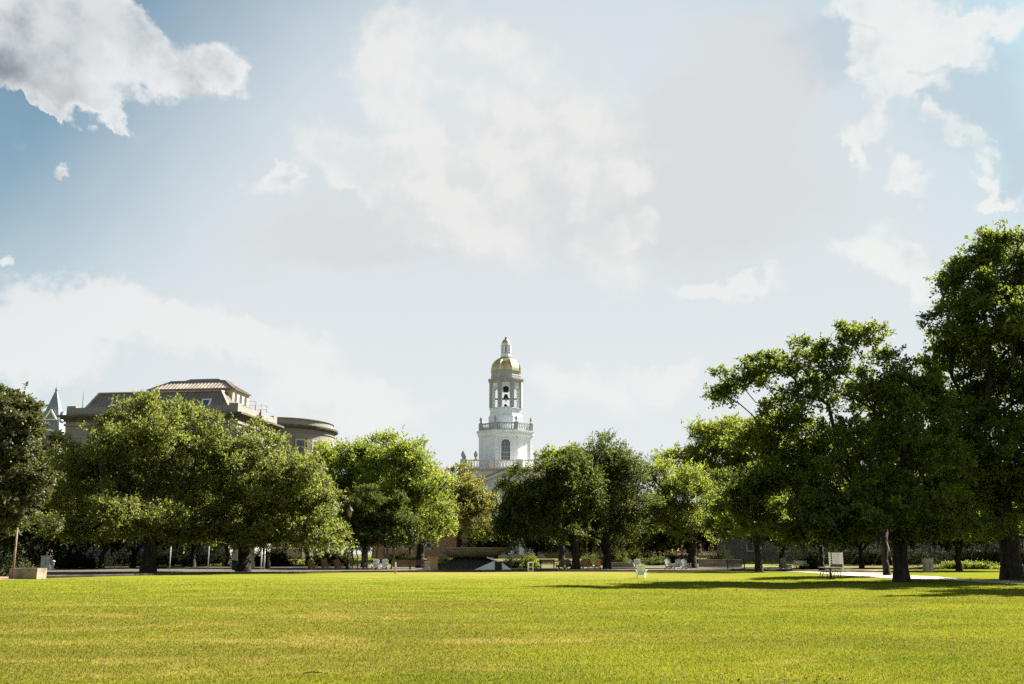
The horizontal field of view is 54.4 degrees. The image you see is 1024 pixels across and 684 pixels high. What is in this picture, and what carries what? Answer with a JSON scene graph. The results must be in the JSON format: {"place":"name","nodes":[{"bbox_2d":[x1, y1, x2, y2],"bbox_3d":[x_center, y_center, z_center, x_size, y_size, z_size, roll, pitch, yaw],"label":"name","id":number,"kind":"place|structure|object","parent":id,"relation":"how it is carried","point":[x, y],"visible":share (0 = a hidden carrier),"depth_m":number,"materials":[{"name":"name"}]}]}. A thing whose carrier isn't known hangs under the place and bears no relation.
{"place":"outdoors","nodes":[
{"label":"outdoors","id":0,"kind":"place"},
{"bbox_2d":[40,556,52,569],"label":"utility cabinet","id":1,"kind":"object","parent":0,"point":[46,561],"visible":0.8,"depth_m":94.43,"materials":[{"name":"grey metal"}]},
{"bbox_2d":[39,567,790,574],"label":"plaza pavement","id":2,"kind":"structure","parent":0,"point":[110,570],"depth_m":95.92,"materials":[{"name":"grey concrete"}]},
{"bbox_2d":[53,547,98,568],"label":"shrub","id":3,"kind":"object","parent":2,"relation":"on","point":[72,562],"visible":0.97,"depth_m":100.94,"materials":[{"name":"green plant"}]},
{"bbox_2d":[231,540,254,567],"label":"stone porch","id":4,"kind":"object","parent":2,"relation":"on","point":[234,556],"visible":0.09,"depth_m":103.53,"materials":[{"name":"grey stone"}]},
{"bbox_2d":[306,559,318,569],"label":"garden chair","id":5,"kind":"object","parent":2,"relation":"on","point":[311,563],"visible":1,"depth_m":95.43,"materials":[{"name":"brown wood"}]},
{"bbox_2d":[320,559,331,569],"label":"garden chair","id":6,"kind":"object","parent":2,"relation":"on","point":[324,563],"visible":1,"depth_m":95.38,"materials":[{"name":"brown wood"}]},
{"bbox_2d":[333,559,344,569],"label":"garden chair","id":7,"kind":"object","parent":2,"relation":"on","point":[337,563],"visible":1,"depth_m":94.92,"materials":[{"name":"brown wood"}]},
{"bbox_2d":[345,506,352,569],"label":"lamp post","id":8,"kind":"object","parent":2,"relation":"on","point":[349,510],"visible":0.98,"depth_m":94.21,"materials":[{"name":"black metal"}]},
{"bbox_2d":[370,559,379,569],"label":"garden chair","id":9,"kind":"object","parent":2,"relation":"on","point":[375,563],"visible":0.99,"depth_m":94.42,"materials":[{"name":"white paint"}]},
{"bbox_2d":[380,559,389,569],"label":"garden chair","id":10,"kind":"object","parent":2,"relation":"on","point":[384,564],"visible":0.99,"depth_m":94.41,"materials":[{"name":"white paint"}]},
{"bbox_2d":[395,560,411,569],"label":"park bench","id":11,"kind":"object","parent":2,"relation":"on","point":[410,561],"visible":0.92,"depth_m":95.00,"materials":[{"name":"brown wood"}]},
{"bbox_2d":[393,560,415,566],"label":"wall","id":12,"kind":"structure","parent":2,"relation":"on","point":[402,565],"depth_m":114.97,"materials":[{"name":"stone"}]},
{"bbox_2d":[409,560,425,569],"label":"park bench","id":13,"kind":"object","parent":2,"relation":"on","point":[423,561],"visible":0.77,"depth_m":96.39,"materials":[{"name":"brown wood"}]},
{"bbox_2d":[437,554,452,565],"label":"shrub","id":14,"kind":"object","parent":2,"relation":"on","point":[442,559],"visible":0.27,"depth_m":109.00,"materials":[{"name":"green plant"}]},
{"bbox_2d":[436,547,510,569],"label":"fountain","id":15,"kind":"object","parent":2,"relation":"on","point":[471,558],"visible":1,"depth_m":96.04,"materials":[{"name":"stone"}]},
{"bbox_2d":[495,561,501,569],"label":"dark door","id":16,"kind":"structure","parent":2,"relation":"on","point":[498,565],"depth_m":93.03,"materials":[{"name":"black metal"}]},
{"bbox_2d":[502,556,523,567],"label":"shrub","id":17,"kind":"object","parent":2,"relation":"on","point":[514,563],"visible":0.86,"depth_m":105.01,"materials":[{"name":"green plant"}]},
{"bbox_2d":[518,549,539,567],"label":"shrub","id":18,"kind":"object","parent":2,"relation":"on","point":[526,559],"visible":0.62,"depth_m":104.25,"materials":[{"name":"green plant"}]},
{"bbox_2d":[539,559,554,568],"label":"park bench","id":19,"kind":"object","parent":2,"relation":"on","point":[546,561],"visible":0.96,"depth_m":101.85,"materials":[{"name":"brown wood"}]},
{"bbox_2d":[555,559,565,569],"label":"garden chair","id":20,"kind":"object","parent":2,"relation":"on","point":[561,563],"visible":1,"depth_m":95.76,"materials":[{"name":"brown wood"}]},
{"bbox_2d":[565,559,573,568],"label":"garden chair","id":21,"kind":"object","parent":2,"relation":"on","point":[568,562],"visible":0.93,"depth_m":96.82,"materials":[{"name":"brown wood"}]},
{"bbox_2d":[581,559,589,568],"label":"garden chair","id":22,"kind":"object","parent":2,"relation":"on","point":[584,563],"visible":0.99,"depth_m":96.38,"materials":[{"name":"brown wood"}]},
{"bbox_2d":[591,559,601,569],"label":"garden chair","id":23,"kind":"object","parent":2,"relation":"on","point":[597,563],"visible":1,"depth_m":95.41,"materials":[{"name":"brown wood"}]},
{"bbox_2d":[611,564,635,567],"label":"wall","id":24,"kind":"structure","parent":2,"relation":"on","point":[622,565],"depth_m":109.09,"materials":[{"name":"concrete"}]},
{"bbox_2d":[664,559,675,569],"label":"garden chair","id":25,"kind":"object","parent":2,"relation":"on","point":[667,563],"visible":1,"depth_m":95.68,"materials":[{"name":"grey wood"}]},
{"bbox_2d":[681,559,691,569],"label":"garden chair","id":26,"kind":"object","parent":2,"relation":"on","point":[684,563],"visible":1,"depth_m":95.75,"materials":[{"name":"grey wood"}]},
{"bbox_2d":[698,559,741,566],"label":"wall","id":27,"kind":"structure","parent":2,"relation":"on","point":[712,563],"depth_m":114.99,"materials":[{"name":"concrete"}]},
{"bbox_2d":[725,559,745,568],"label":"park bench","id":28,"kind":"object","parent":2,"relation":"on","point":[736,561],"visible":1,"depth_m":101.85,"materials":[{"name":"brown wood"}]},
{"bbox_2d":[779,558,791,568],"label":"garden chair","id":29,"kind":"object","parent":2,"relation":"on","point":[783,563],"visible":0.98,"depth_m":94.50,"materials":[{"name":"green wood"}]},
{"bbox_2d":[427,557,437,568],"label":"stone pier","id":30,"kind":"structure","parent":0,"point":[433,561],"depth_m":96.31,"materials":[{"name":"beige stone"}]},
{"bbox_2d":[0,554,1022,570],"bbox_3d":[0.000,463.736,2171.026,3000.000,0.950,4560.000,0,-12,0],"label":"ground","id":31,"kind":"structure","parent":0,"point":[846,566],"depth_m":119.39,"materials":[{"name":"soil"}]},
{"bbox_2d":[11,527,17,578],"bbox_3d":[-31.506,13.406,63.091,0.152,3.270,0.152,-5,-13,22],"label":"post","id":32,"kind":"object","parent":31,"relation":"on","point":[14,555],"visible":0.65,"depth_m":63.06,"materials":[{"name":"brown wood"}]},
{"bbox_2d":[8,568,46,579],"bbox_3d":[-30.890,14.805,63.535,1.727,0.720,1.520,1,-12,-3],"label":"planter","id":33,"kind":"object","parent":31,"relation":"on","point":[29,573],"visible":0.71,"depth_m":62.83,"materials":[{"name":"concrete"}]},
{"bbox_2d":[0,549,39,576],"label":"shrub","id":34,"kind":"object","parent":33,"relation":"in","point":[4,569],"visible":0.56,"depth_m":69.98,"materials":[{"name":"green plant"}]},
{"bbox_2d":[0,381,65,539],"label":"shade tree","id":35,"kind":"object","parent":31,"relation":"on","point":[25,483],"visible":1,"depth_m":65.11,"materials":[{"name":"green plant"}]},
{"bbox_2d":[29,386,64,556],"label":"spire tower","id":36,"kind":"structure","parent":31,"relation":"on","point":[53,410],"depth_m":204.53,"materials":[{"name":"white brick"}]},
{"bbox_2d":[0,429,104,567],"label":"shade tree","id":37,"kind":"object","parent":31,"relation":"on","point":[61,437],"visible":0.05,"depth_m":98.07,"materials":[{"name":"green plant"}]},
{"bbox_2d":[0,537,119,560],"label":"shade tree","id":38,"kind":"object","parent":31,"relation":"on","point":[50,547],"visible":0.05,"depth_m":110.35,"materials":[{"name":"green plant"}]},
{"bbox_2d":[0,543,158,566],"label":"hedge","id":39,"kind":"object","parent":31,"relation":"on","point":[23,554],"visible":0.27,"depth_m":115.14,"materials":[{"name":"green plant"}]},
{"bbox_2d":[18,462,179,568],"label":"shade tree","id":40,"kind":"object","parent":31,"relation":"on","point":[101,565],"visible":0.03,"depth_m":101.32,"materials":[{"name":"green plant"}]},
{"bbox_2d":[29,384,219,572],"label":"live oak","id":41,"kind":"object","parent":31,"relation":"on","point":[141,433],"visible":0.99,"depth_m":79.58,"materials":[{"name":"green plant"}]},
{"bbox_2d":[76,537,190,567],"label":"shade tree","id":42,"kind":"object","parent":31,"relation":"on","point":[133,557],"visible":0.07,"depth_m":109.14,"materials":[{"name":"green plant"}]},
{"bbox_2d":[90,543,231,565],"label":"hedge","id":43,"kind":"object","parent":31,"relation":"on","point":[163,558],"visible":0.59,"depth_m":118.94,"materials":[{"name":"green plant"}]},
{"bbox_2d":[53,379,283,562],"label":"library","id":44,"kind":"structure","parent":31,"relation":"on","point":[227,397],"depth_m":132.47,"materials":[{"name":"stone"}]},
{"bbox_2d":[0,542,371,556],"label":"distant woods","id":45,"kind":"object","parent":31,"relation":"on","point":[332,548],"depth_m":269.85,"materials":[{"name":"green plant"}]},
{"bbox_2d":[157,500,223,566],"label":"shade tree","id":46,"kind":"object","parent":31,"relation":"on","point":[192,558],"visible":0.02,"depth_m":113.00,"materials":[{"name":"green plant"}]},
{"bbox_2d":[201,543,229,565],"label":"shade tree","id":47,"kind":"object","parent":31,"relation":"on","point":[227,552],"depth_m":118.20,"materials":[{"name":"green plant"}]},
{"bbox_2d":[182,461,323,567],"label":"shade tree","id":48,"kind":"object","parent":31,"relation":"on","point":[267,561],"visible":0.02,"depth_m":109.14,"materials":[{"name":"green plant"}]},
{"bbox_2d":[151,407,358,571],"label":"live oak","id":49,"kind":"object","parent":31,"relation":"on","point":[308,486],"visible":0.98,"depth_m":82.76,"materials":[{"name":"green plant"}]},
{"bbox_2d":[221,546,313,566],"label":"hedge","id":50,"kind":"object","parent":31,"relation":"on","point":[277,560],"visible":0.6,"depth_m":117.82,"materials":[{"name":"green plant"}]},
{"bbox_2d":[270,417,338,558],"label":"rotunda","id":51,"kind":"structure","parent":31,"relation":"on","point":[302,430],"depth_m":145.32,"materials":[{"name":"stone"}]},
{"bbox_2d":[295,439,305,454],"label":"window","id":52,"kind":"structure","parent":51,"relation":"in","point":[300,442],"depth_m":144.85,"materials":[{"name":"glass"}]},
{"bbox_2d":[279,519,346,564],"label":"shade tree","id":53,"kind":"object","parent":31,"relation":"on","point":[306,560],"visible":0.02,"depth_m":120.67,"materials":[{"name":"green plant"}]},
{"bbox_2d":[301,548,368,566],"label":"hedge","id":54,"kind":"object","parent":31,"relation":"on","point":[332,558],"visible":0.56,"depth_m":117.74,"materials":[{"name":"green plant"}]},
{"bbox_2d":[294,435,409,566],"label":"elm tree","id":55,"kind":"object","parent":31,"relation":"on","point":[346,461],"visible":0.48,"depth_m":111.27,"materials":[{"name":"green plant"}]},
{"bbox_2d":[327,482,428,568],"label":"crape myrtle","id":56,"kind":"object","parent":31,"relation":"on","point":[367,531],"visible":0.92,"depth_m":98.72,"materials":[{"name":"green plant"}]},
{"bbox_2d":[368,550,426,563],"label":"hedge","id":57,"kind":"object","parent":31,"relation":"on","point":[404,556],"visible":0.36,"depth_m":122.60,"materials":[{"name":"green plant"}]},
{"bbox_2d":[352,425,461,567],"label":"elm tree","id":58,"kind":"object","parent":31,"relation":"on","point":[408,457],"visible":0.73,"depth_m":107.67,"materials":[{"name":"green plant"}]},
{"bbox_2d":[393,526,441,553],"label":"shade tree","id":59,"kind":"object","parent":31,"relation":"on","point":[410,548],"visible":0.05,"depth_m":146.45,"materials":[{"name":"green plant"}]},
{"bbox_2d":[46,569,791,577],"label":"kerb","id":60,"kind":"structure","parent":31,"relation":"on","point":[67,576],"depth_m":89.04,"materials":[{"name":"concrete"}]},
{"bbox_2d":[419,459,508,546],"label":"olive tree","id":61,"kind":"object","parent":31,"relation":"on","point":[474,501],"visible":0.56,"depth_m":135.03,"materials":[{"name":"green plant"}]},
{"bbox_2d":[454,521,532,558],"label":"shade tree","id":62,"kind":"object","parent":31,"relation":"on","point":[493,543],"visible":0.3,"depth_m":145.64,"materials":[{"name":"green plant"}]},
{"bbox_2d":[372,337,636,557],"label":"bell tower hall","id":63,"kind":"structure","parent":31,"relation":"on","point":[505,436],"depth_m":179.83,"materials":[{"name":"white paint"}]},
{"bbox_2d":[500,438,511,459],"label":"window","id":64,"kind":"structure","parent":63,"relation":"in","point":[506,446],"depth_m":179.19,"materials":[{"name":"grey glass"}]},
{"bbox_2d":[499,522,567,558],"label":"shade tree","id":65,"kind":"object","parent":31,"relation":"on","point":[542,547],"visible":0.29,"depth_m":151.44,"materials":[{"name":"green plant"}]},
{"bbox_2d":[469,447,612,568],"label":"dark oak","id":66,"kind":"object","parent":31,"relation":"on","point":[532,500],"visible":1,"depth_m":97.04,"materials":[{"name":"green plant"}]},
{"bbox_2d":[533,440,599,559],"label":"shade tree","id":67,"kind":"object","parent":31,"relation":"on","point":[554,453],"visible":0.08,"depth_m":132.66,"materials":[{"name":"green plant"}]},
{"bbox_2d":[580,554,596,566],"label":"shrub","id":68,"kind":"object","parent":31,"relation":"on","point":[591,559],"visible":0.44,"depth_m":117.00,"materials":[{"name":"green plant"}]},
{"bbox_2d":[553,523,626,557],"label":"shade tree","id":69,"kind":"object","parent":31,"relation":"on","point":[591,546],"visible":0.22,"depth_m":148.07,"materials":[{"name":"green plant"}]},
{"bbox_2d":[523,427,666,568],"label":"dark oak","id":70,"kind":"object","parent":31,"relation":"on","point":[624,466],"visible":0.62,"depth_m":102.07,"materials":[{"name":"green plant"}]},
{"bbox_2d":[590,552,612,564],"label":"shrub","id":71,"kind":"object","parent":31,"relation":"on","point":[601,558],"visible":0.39,"depth_m":120.78,"materials":[{"name":"green plant"}]},
{"bbox_2d":[611,551,632,563],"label":"shrub","id":72,"kind":"object","parent":31,"relation":"on","point":[619,559],"visible":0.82,"depth_m":118.86,"materials":[{"name":"green plant"}]},
{"bbox_2d":[625,544,641,563],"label":"shrub","id":73,"kind":"object","parent":31,"relation":"on","point":[632,556],"visible":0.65,"depth_m":122.82,"materials":[{"name":"green plant"}]},
{"bbox_2d":[605,495,672,553],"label":"shade tree","id":74,"kind":"object","parent":31,"relation":"on","point":[627,546],"visible":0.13,"depth_m":163.58,"materials":[{"name":"green plant"}]},
{"bbox_2d":[581,548,704,562],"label":"hedge","id":75,"kind":"object","parent":31,"relation":"on","point":[671,557],"visible":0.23,"depth_m":124.79,"materials":[{"name":"green plant"}]},
{"bbox_2d":[640,554,670,564],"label":"shrub","id":76,"kind":"object","parent":31,"relation":"on","point":[658,560],"visible":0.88,"depth_m":120.51,"materials":[{"name":"green plant"}]},
{"bbox_2d":[632,454,719,567],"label":"elm tree","id":77,"kind":"object","parent":31,"relation":"on","point":[673,515],"visible":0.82,"depth_m":106.44,"materials":[{"name":"green plant"}]},
{"bbox_2d":[635,523,716,556],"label":"shade tree","id":78,"kind":"object","parent":31,"relation":"on","point":[661,541],"visible":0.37,"depth_m":146.81,"materials":[{"name":"green plant"}]},
{"bbox_2d":[638,505,716,557],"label":"brick building","id":79,"kind":"structure","parent":31,"relation":"on","point":[700,552],"depth_m":190.67,"materials":[{"name":"brick"}]},
{"bbox_2d":[705,545,734,558],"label":"shrub","id":80,"kind":"object","parent":31,"relation":"on","point":[724,555],"visible":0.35,"depth_m":117.11,"materials":[{"name":"green plant"}]},
{"bbox_2d":[649,411,793,500],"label":"shade tree","id":81,"kind":"object","parent":31,"relation":"on","point":[709,434],"visible":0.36,"depth_m":138.29,"materials":[{"name":"green plant"}]},
{"bbox_2d":[699,465,805,571],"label":"shade tree","id":82,"kind":"object","parent":31,"relation":"on","point":[709,526],"visible":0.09,"depth_m":89.81,"materials":[{"name":"green plant"}]},
{"bbox_2d":[720,530,815,566],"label":"shade tree","id":83,"kind":"object","parent":31,"relation":"on","point":[781,555],"visible":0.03,"depth_m":111.21,"materials":[{"name":"green plant"}]},
{"bbox_2d":[795,547,818,568],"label":"shrub","id":84,"kind":"object","parent":31,"relation":"on","point":[812,562],"visible":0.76,"depth_m":108.91,"materials":[{"name":"green plant"}]},
{"bbox_2d":[766,451,849,569],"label":"shade tree","id":85,"kind":"object","parent":31,"relation":"on","point":[821,557],"visible":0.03,"depth_m":102.39,"materials":[{"name":"green plant"}]},
{"bbox_2d":[828,552,843,571],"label":"notice board","id":86,"kind":"object","parent":31,"relation":"on","point":[835,558],"visible":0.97,"depth_m":85.95,"materials":[{"name":"white paint"}]},
{"bbox_2d":[700,317,988,581],"bbox_3d":[19.555,6.138,58.035,16.508,16.016,10.994,3,-12,-12],"label":"bur oak","id":87,"kind":"object","parent":31,"relation":"on","point":[871,500],"visible":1,"depth_m":57.43,"materials":[{"name":"green plant"}]},
{"bbox_2d":[742,542,952,564],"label":"hedge","id":88,"kind":"object","parent":31,"relation":"on","point":[850,556],"visible":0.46,"depth_m":120.97,"materials":[{"name":"green plant"}]},
{"bbox_2d":[810,527,928,567],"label":"shade tree","id":89,"kind":"object","parent":31,"relation":"on","point":[859,547],"visible":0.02,"depth_m":113.08,"materials":[{"name":"green plant"}]},
{"bbox_2d":[716,492,1023,560],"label":"brick building","id":90,"kind":"structure","parent":31,"relation":"on","point":[743,549],"depth_m":129.19,"materials":[{"name":"brick"}]},
{"bbox_2d":[746,535,754,551],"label":"window","id":91,"kind":"structure","parent":90,"relation":"in","point":[751,548],"depth_m":129.19,"materials":[{"name":"glass"}]},
{"bbox_2d":[839,396,931,574],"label":"shade tree","id":92,"kind":"object","parent":31,"relation":"on","point":[884,560],"visible":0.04,"depth_m":72.31,"materials":[{"name":"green plant"}]},
{"bbox_2d":[922,559,933,571],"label":"utility cabinet","id":93,"kind":"object","parent":31,"relation":"on","point":[928,565],"visible":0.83,"depth_m":87.54,"materials":[{"name":"metal"}]},
{"bbox_2d":[868,439,1023,570],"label":"shade tree","id":94,"kind":"object","parent":31,"relation":"on","point":[958,553],"visible":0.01,"depth_m":95.50,"materials":[{"name":"green plant"}]},
{"bbox_2d":[906,503,1023,558],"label":"shade tree","id":95,"kind":"object","parent":31,"relation":"on","point":[947,546],"visible":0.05,"depth_m":113.45,"materials":[{"name":"green plant"}]},
{"bbox_2d":[908,539,1023,568],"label":"hedge","id":96,"kind":"object","parent":31,"relation":"on","point":[987,556],"visible":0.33,"depth_m":109.35,"materials":[{"name":"green plant"}]},
{"bbox_2d":[934,558,999,569],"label":"flower bed","id":97,"kind":"object","parent":31,"relation":"on","point":[966,564],"visible":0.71,"depth_m":105.12,"materials":[{"name":"green plant"}]},
{"bbox_2d":[911,218,1023,579],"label":"shade tree","id":98,"kind":"object","parent":31,"relation":"on","point":[978,417],"visible":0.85,"depth_m":62.80,"materials":[{"name":"green plant"}]},
{"bbox_2d":[0,569,1023,683],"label":"lawn","id":99,"kind":"structure","parent":0,"point":[766,576],"depth_m":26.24,"materials":[{"name":"green plant"}]},
{"bbox_2d":[636,564,646,577],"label":"garden chair","id":100,"kind":"object","parent":99,"relation":"on","point":[641,571],"visible":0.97,"depth_m":65.53,"materials":[{"name":"white paint"}]},
{"bbox_2d":[818,567,842,578],"bbox_3d":[19.987,14.505,62.477,1.353,0.735,0.620,1,-12,-4],"label":"metal table","id":101,"kind":"object","parent":99,"relation":"on","point":[830,576],"visible":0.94,"depth_m":62.29,"materials":[{"name":"metal"}]},
{"bbox_2d":[0,0,1023,553],"label":"sky","id":102,"kind":"structure","parent":0,"point":[343,214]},
{"bbox_2d":[844,570,882,572],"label":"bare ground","id":103,"kind":"structure","parent":0,"point":[871,571],"depth_m":90.45,"materials":[{"name":"soil"}]},
{"bbox_2d":[788,571,1023,583],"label":"path","id":104,"kind":"structure","parent":0,"point":[877,575],"depth_m":64.80,"materials":[{"name":"concrete"}]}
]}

